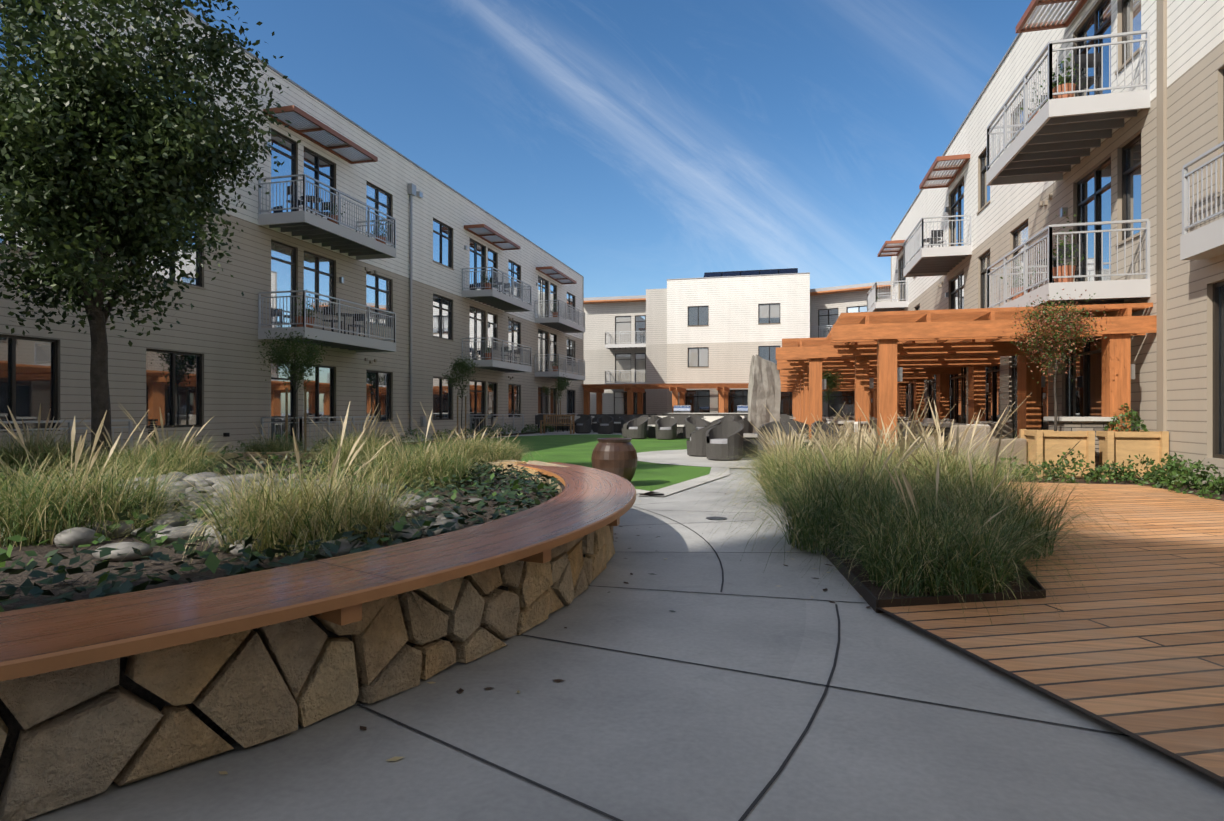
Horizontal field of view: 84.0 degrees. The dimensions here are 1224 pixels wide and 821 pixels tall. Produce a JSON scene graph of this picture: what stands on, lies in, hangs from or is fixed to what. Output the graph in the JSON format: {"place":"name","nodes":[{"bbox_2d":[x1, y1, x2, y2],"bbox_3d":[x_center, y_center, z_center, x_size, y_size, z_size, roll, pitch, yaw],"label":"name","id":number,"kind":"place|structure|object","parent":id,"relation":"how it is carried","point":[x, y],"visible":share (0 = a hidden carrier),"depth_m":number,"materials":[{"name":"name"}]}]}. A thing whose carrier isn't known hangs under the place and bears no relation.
{"place":"outdoors","nodes":[
{"label":"outdoors","id":0,"kind":"place"},
{"bbox_2d":[244,429,554,452],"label":"side path","id":1,"kind":"structure","parent":0,"point":[439,437],"depth_m":28.23,"materials":[{"name":"concrete"}]},
{"bbox_2d":[392,434,710,490],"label":"lawn","id":2,"kind":"structure","parent":0,"point":[578,450],"depth_m":18.52,"materials":[{"name":"green plant"}]},
{"bbox_2d":[490,434,729,495],"bbox_3d":[-1.622,1.113,20.800,11.487,0.001,22.497,0,0,14],"label":"lawn edging","id":3,"kind":"object","parent":2,"relation":"on","point":[668,490],"visible":0.1,"depth_m":10.37,"materials":[{"name":"concrete"}]},
{"bbox_2d":[591,438,637,481],"bbox_3d":[0.037,0.771,10.108,0.690,0.715,0.690,0,0,14],"label":"ceramic urn","id":4,"kind":"object","parent":2,"relation":"on","point":[618,456],"visible":0.92,"depth_m":9.85,"materials":[{"name":"ceramic"}]},
{"bbox_2d":[622,416,641,437],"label":"tub chair","id":5,"kind":"object","parent":2,"relation":"on","point":[624,431],"visible":0.25,"depth_m":27.93,"materials":[{"name":"grey wicker"}]},
{"bbox_2d":[626,416,647,438],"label":"tub chair","id":6,"kind":"object","parent":2,"relation":"on","point":[637,428],"visible":0.98,"depth_m":26.55,"materials":[{"name":"grey wicker"}]},
{"bbox_2d":[647,416,660,436],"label":"tub chair","id":7,"kind":"object","parent":2,"relation":"on","point":[652,420],"visible":0.19,"depth_m":28.79,"materials":[{"name":"grey wicker"}]},
{"bbox_2d":[655,416,676,439],"bbox_3d":[2.093,0.679,26.279,0.835,0.900,0.848,0,0,9],"label":"tub chair","id":8,"kind":"object","parent":2,"relation":"on","point":[666,428],"visible":0.98,"depth_m":26.06,"materials":[{"name":"grey wicker"}]},
{"bbox_2d":[685,416,706,438],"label":"tub chair","id":9,"kind":"object","parent":2,"relation":"on","point":[692,424],"visible":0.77,"depth_m":26.41,"materials":[{"name":"grey wicker"}]},
{"bbox_2d":[545,430,595,432],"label":"paving","id":10,"kind":"structure","parent":0,"point":[565,431],"depth_m":35.53,"materials":[{"name":"concrete"}]},
{"bbox_2d":[556,400,560,430],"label":"young tree stakes","id":11,"kind":"object","parent":10,"relation":"on","point":[556,411],"visible":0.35,"depth_m":37.98,"materials":[{"name":"brown wood"}]},
{"bbox_2d":[592,415,603,427],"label":"tub chair","id":12,"kind":"object","parent":10,"relation":"on","point":[594,419],"visible":0.25,"depth_m":35.65,"materials":[{"name":"grey wicker"}]},
{"bbox_2d":[592,422,620,432],"bbox_3d":[-0.167,0.849,34.528,1.500,0.520,0.900,0,0,14],"label":"fire table","id":13,"kind":"object","parent":10,"relation":"on","point":[617,427],"visible":0.29,"depth_m":34.03,"materials":[{"name":"grey"}]},
{"bbox_2d":[621,415,634,432],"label":"tub chair","id":14,"kind":"object","parent":10,"relation":"on","point":[625,419],"visible":0.4,"depth_m":33.46,"materials":[{"name":"grey wicker"}]},
{"bbox_2d":[559,416,743,429],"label":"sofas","id":15,"kind":"object","parent":10,"relation":"on","point":[710,418],"visible":0.04,"depth_m":37.95,"materials":[{"name":"fabric"}]},
{"bbox_2d":[535,414,854,431],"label":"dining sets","id":16,"kind":"object","parent":10,"relation":"on","point":[616,417],"visible":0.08,"depth_m":36.83,"materials":[{"name":"grey"}]},
{"bbox_2d":[660,405,747,415],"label":"outdoor kitchen counter","id":17,"kind":"object","parent":10,"relation":"on","point":[742,410],"visible":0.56,"depth_m":43.95,"materials":[{"name":"stone"}]},
{"bbox_2d":[733,415,741,420],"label":"tub chair","id":18,"kind":"object","parent":10,"relation":"on","point":[737,418],"visible":0.21,"depth_m":33.40,"materials":[{"name":"grey wicker"}]},
{"bbox_2d":[582,303,1156,455],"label":"pergolas","id":19,"kind":"object","parent":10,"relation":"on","point":[881,360],"visible":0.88,"depth_m":15.32,"materials":[{"name":"orange wood"}]},
{"bbox_2d":[23,433,1223,820],"bbox_3d":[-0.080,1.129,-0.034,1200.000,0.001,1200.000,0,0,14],"label":"ground","id":20,"kind":"structure","parent":0,"point":[625,735],"depth_m":2.38,"materials":[{"name":"concrete"}]},
{"bbox_2d":[0,0,584,455],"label":"building","id":21,"kind":"structure","parent":20,"relation":"on","point":[422,298],"depth_m":21.08,"materials":[{"name":"grey paint"}]},
{"bbox_2d":[286,47,1100,370],"bbox_3d":[2.413,-4.473,26.325,18.985,4.564,26.070,0,0,14],"label":"balcony furniture and pots","id":22,"kind":"object","parent":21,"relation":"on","point":[1058,87],"visible":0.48,"depth_m":12.73,"materials":[{"name":"grey metal"}]},
{"bbox_2d":[259,329,329,436],"bbox_3d":[-8.318,-0.443,17.699,1.724,3.343,1.641,0,0,-10],"label":"young tree","id":23,"kind":"object","parent":20,"relation":"on","point":[280,354],"visible":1,"depth_m":17.65,"materials":[{"name":"green plant"}]},
{"bbox_2d":[0,451,614,820],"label":"stone planter wall","id":24,"kind":"structure","parent":20,"relation":"on","point":[73,734],"depth_m":2.26,"materials":[{"name":"beige stone"}]},
{"bbox_2d":[0,463,558,610],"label":"planter soil","id":25,"kind":"structure","parent":24,"relation":"in","point":[41,550],"depth_m":3.46,"materials":[{"name":"black soil"}]},
{"bbox_2d":[0,0,300,462],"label":"oak tree","id":26,"kind":"object","parent":25,"relation":"on","point":[98,153],"visible":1,"depth_m":7.89,"materials":[{"name":"green plant"}]},
{"bbox_2d":[0,472,481,561],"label":"river rocks","id":27,"kind":"object","parent":25,"relation":"on","point":[83,533],"visible":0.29,"depth_m":4.16,"materials":[{"name":"grey stone"}]},
{"bbox_2d":[0,402,553,567],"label":"planter grasses","id":28,"kind":"object","parent":25,"relation":"on","point":[24,514],"visible":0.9,"depth_m":4.25,"materials":[{"name":"green plant"}]},
{"bbox_2d":[0,451,561,611],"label":"planter groundcover","id":29,"kind":"object","parent":25,"relation":"on","point":[211,563],"visible":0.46,"depth_m":3.53,"materials":[{"name":"green plant"}]},
{"bbox_2d":[0,462,635,681],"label":"planter bench","id":30,"kind":"object","parent":24,"relation":"on","point":[339,590],"visible":1,"depth_m":2.41,"materials":[{"name":"brown wood"}]},
{"bbox_2d":[300,431,542,452],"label":"bed mulch","id":31,"kind":"object","parent":20,"relation":"on","point":[462,438],"visible":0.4,"depth_m":27.93,"materials":[{"name":"brown soil"}]},
{"bbox_2d":[147,419,157,449],"bbox_3d":[-8.847,0.649,13.096,0.180,0.960,0.180,0,0,14],"label":"bollard light","id":32,"kind":"object","parent":31,"relation":"on","point":[151,425],"visible":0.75,"depth_m":13.05,"materials":[{"name":"brown metal"}]},
{"bbox_2d":[285,388,306,451],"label":"young tree stakes","id":33,"kind":"object","parent":31,"relation":"on","point":[305,414],"visible":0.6,"depth_m":17.99,"materials":[{"name":"brown wood"}]},
{"bbox_2d":[457,396,465,436],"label":"young tree stakes","id":34,"kind":"object","parent":31,"relation":"on","point":[457,414],"visible":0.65,"depth_m":26.43,"materials":[{"name":"brown wood"}]},
{"bbox_2d":[441,352,481,435],"bbox_3d":[-5.913,-0.536,26.656,1.552,3.530,1.422,0,0,-36],"label":"young tree","id":35,"kind":"object","parent":20,"relation":"on","point":[460,366],"visible":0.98,"depth_m":26.52,"materials":[{"name":"green plant"}]},
{"bbox_2d":[219,479,869,773],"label":"fallen leaves","id":36,"kind":"object","parent":20,"relation":"on","point":[460,691],"visible":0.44,"depth_m":2.83,"materials":[{"name":"brown plant"}]},
{"bbox_2d":[541,373,570,428],"bbox_3d":[-3.041,-0.519,38.426,2.150,3.496,1.140,0,0,14],"label":"young tree","id":37,"kind":"object","parent":20,"relation":"on","point":[561,386],"visible":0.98,"depth_m":38.40,"materials":[{"name":"green plant"}]},
{"bbox_2d":[540,415,574,433],"bbox_3d":[-2.669,0.664,33.187,1.600,0.930,0.580,0,0,14],"label":"garden bench","id":38,"kind":"object","parent":20,"relation":"on","point":[572,421],"visible":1,"depth_m":33.31,"materials":[{"name":"brown wood"}]},
{"bbox_2d":[575,415,591,433],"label":"tub chair","id":39,"kind":"object","parent":20,"relation":"on","point":[582,425],"visible":0.94,"depth_m":33.33,"materials":[{"name":"grey wicker"}]},
{"bbox_2d":[597,415,613,433],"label":"tub chair","id":40,"kind":"object","parent":20,"relation":"on","point":[605,424],"visible":1,"depth_m":32.85,"materials":[{"name":"grey wicker"}]},
{"bbox_2d":[66,422,1223,498],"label":"shrubs","id":41,"kind":"object","parent":20,"relation":"on","point":[1183,473],"visible":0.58,"depth_m":10.37,"materials":[{"name":"green plant"}]},
{"bbox_2d":[679,416,686,424],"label":"tub chair","id":42,"kind":"object","parent":20,"relation":"on","point":[681,420],"visible":0.23,"depth_m":28.64,"materials":[{"name":"grey wicker"}]},
{"bbox_2d":[637,449,761,468],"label":"paving","id":43,"kind":"structure","parent":20,"relation":"on","point":[677,457],"depth_m":15.08,"materials":[{"name":"concrete"}]},
{"bbox_2d":[686,420,720,456],"bbox_3d":[2.241,0.679,16.602,0.848,0.900,0.835,0,0,4],"label":"tub chair","id":44,"kind":"object","parent":43,"relation":"on","point":[696,444],"visible":0.54,"depth_m":16.26,"materials":[{"name":"grey wicker"}]},
{"bbox_2d":[706,420,743,460],"bbox_3d":[2.531,0.679,15.292,0.835,0.900,0.848,0,0,39],"label":"tub chair","id":45,"kind":"object","parent":43,"relation":"on","point":[717,438],"visible":1,"depth_m":15.04,"materials":[{"name":"grey wicker"}]},
{"bbox_2d":[737,419,752,432],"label":"tub chair","id":46,"kind":"object","parent":43,"relation":"on","point":[748,426],"visible":0.27,"depth_m":17.43,"materials":[{"name":"grey wicker"}]},
{"bbox_2d":[743,433,806,457],"bbox_3d":[3.817,0.829,16.309,1.600,0.560,1.000,0,0,14],"label":"fire table","id":47,"kind":"object","parent":43,"relation":"on","point":[747,443],"visible":0.14,"depth_m":15.99,"materials":[{"name":"grey concrete"}]},
{"bbox_2d":[757,421,796,459],"bbox_3d":[3.585,0.679,14.769,0.835,0.900,0.848,0,0,9],"label":"tub chair","id":48,"kind":"object","parent":43,"relation":"on","point":[772,427],"visible":0.38,"depth_m":15.00,"materials":[{"name":"grey wicker"}]},
{"bbox_2d":[783,420,808,439],"bbox_3d":[4.764,0.679,17.618,0.835,0.900,0.848,0,0,29],"label":"tub chair","id":49,"kind":"object","parent":43,"relation":"on","point":[794,424],"visible":0.19,"depth_m":17.23,"materials":[{"name":"grey wicker"}]},
{"bbox_2d":[811,421,850,449],"bbox_3d":[4.810,0.679,14.926,0.835,0.900,0.848,0,0,-26],"label":"tub chair","id":50,"kind":"object","parent":43,"relation":"on","point":[824,426],"visible":0.19,"depth_m":15.21,"materials":[{"name":"grey wicker"}]},
{"bbox_2d":[826,419,854,429],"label":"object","id":51,"kind":"structure","parent":43,"relation":"on","point":[839,422],"depth_m":17.07,"materials":[{"name":"concrete"}]},
{"bbox_2d":[697,416,712,425],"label":"tub chair","id":52,"kind":"object","parent":20,"relation":"on","point":[707,422],"visible":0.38,"depth_m":27.25,"materials":[{"name":"grey wicker"}]},
{"bbox_2d":[706,516,726,519],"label":"drain covers","id":53,"kind":"object","parent":20,"relation":"on","point":[715,518],"visible":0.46,"depth_m":7.07,"materials":[{"name":"grey metal"}]},
{"bbox_2d":[716,415,734,423],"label":"tub chair","id":54,"kind":"object","parent":20,"relation":"on","point":[726,419],"visible":0.19,"depth_m":31.73,"materials":[{"name":"grey wicker"}]},
{"bbox_2d":[584,268,890,419],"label":"back building","id":55,"kind":"structure","parent":20,"relation":"on","point":[716,327],"depth_m":52.13,"materials":[{"name":"white paint"}]},
{"bbox_2d":[748,354,780,432],"bbox_3d":[4.902,-0.340,22.026,1.087,2.937,0.450,0,0,-6],"label":"stone sculpture","id":56,"kind":"object","parent":20,"relation":"on","point":[764,386],"visible":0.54,"depth_m":21.85,"materials":[{"name":"grey stone"}]},
{"bbox_2d":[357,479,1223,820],"bbox_3d":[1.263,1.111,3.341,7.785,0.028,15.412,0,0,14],"label":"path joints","id":57,"kind":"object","parent":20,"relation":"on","point":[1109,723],"visible":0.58,"depth_m":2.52,"materials":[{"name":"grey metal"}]},
{"bbox_2d":[822,369,845,418],"bbox_3d":[7.256,-0.178,23.079,1.337,2.814,1.592,0,0,14],"label":"tree","id":58,"kind":"object","parent":20,"relation":"on","point":[830,383],"visible":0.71,"depth_m":22.79,"materials":[{"name":"green plant"}]},
{"bbox_2d":[796,507,1035,598],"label":"mulch","id":59,"kind":"object","parent":20,"relation":"on","point":[856,571],"visible":0.05,"depth_m":4.30,"materials":[{"name":"brown soil"}]},
{"bbox_2d":[846,421,875,445],"bbox_3d":[5.799,0.689,15.197,0.835,0.880,0.870,0,0,44],"label":"club chair","id":60,"kind":"object","parent":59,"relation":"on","point":[855,425],"visible":0.17,"depth_m":15.16,"materials":[{"name":"beige wicker"}]},
{"bbox_2d":[869,419,876,431],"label":"club chair","id":61,"kind":"object","parent":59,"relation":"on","point":[874,421],"visible":0.02,"depth_m":18.89,"materials":[{"name":"beige wicker"}]},
{"bbox_2d":[756,474,1045,612],"bbox_3d":[2.921,1.091,7.299,2.962,0.075,7.516,0,0,14],"label":"planter edging","id":62,"kind":"object","parent":59,"relation":"on","point":[866,594],"visible":0.43,"depth_m":3.93,"materials":[{"name":"metal"}]},
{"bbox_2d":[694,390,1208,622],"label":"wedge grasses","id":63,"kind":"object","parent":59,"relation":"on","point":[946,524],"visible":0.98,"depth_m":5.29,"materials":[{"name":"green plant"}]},
{"bbox_2d":[867,0,1223,487],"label":"building","id":64,"kind":"structure","parent":20,"relation":"on","point":[1126,165],"depth_m":12.35,"materials":[{"name":"white paint"}]},
{"bbox_2d":[883,482,1223,777],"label":"deck","id":65,"kind":"structure","parent":20,"relation":"on","point":[1145,659],"depth_m":3.56,"materials":[{"name":"brown wood"}]},
{"bbox_2d":[977,476,1189,485],"bbox_3d":[6.952,1.105,10.728,3.600,0.001,0.900,0,0,14],"label":"mulch strip","id":66,"kind":"object","parent":20,"relation":"on","point":[1098,482],"visible":0.17,"depth_m":10.58,"materials":[{"name":"brown soil"}]},
{"bbox_2d":[1149,485,1223,500],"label":"bed mulch","id":67,"kind":"object","parent":20,"relation":"on","point":[1203,495],"depth_m":9.17,"materials":[{"name":"brown soil"}]},
{"bbox_2d":[181,0,1098,297],"label":"sky","id":68,"kind":"structure","parent":0,"point":[640,145],"materials":[{"name":"blue"}]},
{"bbox_2d":[648,425,685,437],"bbox_3d":[2.252,0.849,27.734,1.500,0.520,0.900,0,0,14],"label":"fire table","id":69,"kind":"object","parent":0,"point":[681,431],"visible":0.5,"depth_m":27.45,"materials":[{"name":"grey"}]},
{"bbox_2d":[920,419,955,431],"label":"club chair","id":70,"kind":"object","parent":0,"point":[949,420],"visible":0.19,"depth_m":20.24,"materials":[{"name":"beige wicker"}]},
{"bbox_2d":[980,470,1141,479],"bbox_3d":[9.938,1.120,25.083,4.800,0.001,28.400,0,0,14],"label":"edging","id":71,"kind":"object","parent":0,"point":[1052,477],"depth_m":11.37,"materials":[{"name":"concrete"}]},
{"bbox_2d":[897,419,918,434],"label":"club chair","id":72,"kind":"object","parent":71,"relation":"on","point":[909,420],"visible":0.08,"depth_m":19.01,"materials":[{"name":"beige wicker"}]},
{"bbox_2d":[831,417,987,428],"bbox_3d":[10.059,0.709,24.743,3.300,0.840,16.000,0,0,14],"label":"pergola lounge furniture","id":73,"kind":"object","parent":71,"relation":"on","point":[928,420],"visible":0.02,"depth_m":24.22,"materials":[{"name":"beige wicker"}]},
{"bbox_2d":[897,423,941,461],"bbox_3d":[5.966,0.689,13.194,0.835,0.880,0.870,0,0,24],"label":"club chair","id":74,"kind":"object","parent":71,"relation":"on","point":[901,426],"visible":0.17,"depth_m":12.88,"materials":[{"name":"beige wicker"}]},
{"bbox_2d":[919,422,965,457],"bbox_3d":[6.920,0.694,14.293,0.570,0.870,1.720,0,0,14],"label":"table","id":75,"kind":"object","parent":71,"relation":"on","point":[946,429],"depth_m":13.54,"materials":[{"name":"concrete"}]},
{"bbox_2d":[953,424,1026,474],"bbox_3d":[6.740,0.689,12.170,0.835,0.880,0.870,0,0,-11],"label":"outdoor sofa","id":76,"kind":"object","parent":71,"relation":"on","point":[986,430],"visible":0.5,"depth_m":11.79,"materials":[{"name":"beige fabric"}]},
{"bbox_2d":[978,422,1012,438],"bbox_3d":[8.111,0.689,14.915,0.870,0.880,0.835,0,0,-16],"label":"outdoor sofa","id":77,"kind":"object","parent":71,"relation":"on","point":[1007,427],"visible":0.12,"depth_m":14.56,"materials":[{"name":"beige wicker"}]},
{"bbox_2d":[1019,429,1094,477],"bbox_3d":[7.511,0.729,11.516,0.840,0.800,0.840,0,0,14],"label":"planter box","id":78,"kind":"object","parent":71,"relation":"on","point":[1064,441],"visible":0.54,"depth_m":11.19,"materials":[{"name":"brown wood"}]},
{"bbox_2d":[1003,289,1112,430],"bbox_3d":[7.405,-0.800,11.562,1.711,2.557,1.876,0,0,14],"label":"crape myrtle","id":79,"kind":"object","parent":78,"relation":"in","point":[1072,326],"visible":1,"depth_m":11.36,"materials":[{"name":"green plant"}]},
{"bbox_2d":[1044,417,1117,467],"bbox_3d":[8.093,0.619,11.782,0.820,1.020,0.820,0,0,14],"label":"table","id":80,"kind":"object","parent":71,"relation":"on","point":[1095,424],"depth_m":11.44,"materials":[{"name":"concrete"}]},
{"bbox_2d":[1096,430,1168,478],"bbox_3d":[8.469,0.729,11.224,0.840,0.800,0.840,0,0,14],"label":"planter box","id":81,"kind":"object","parent":71,"relation":"on","point":[1117,447],"visible":0.52,"depth_m":10.90,"materials":[{"name":"brown wood"}]},
{"bbox_2d":[1103,403,1148,431],"bbox_3d":[8.470,0.124,11.219,0.624,0.505,0.604,0,0,14],"label":"potted plant","id":82,"kind":"object","parent":81,"relation":"in","point":[1135,422],"visible":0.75,"depth_m":11.12,"materials":[{"name":"green plant"}]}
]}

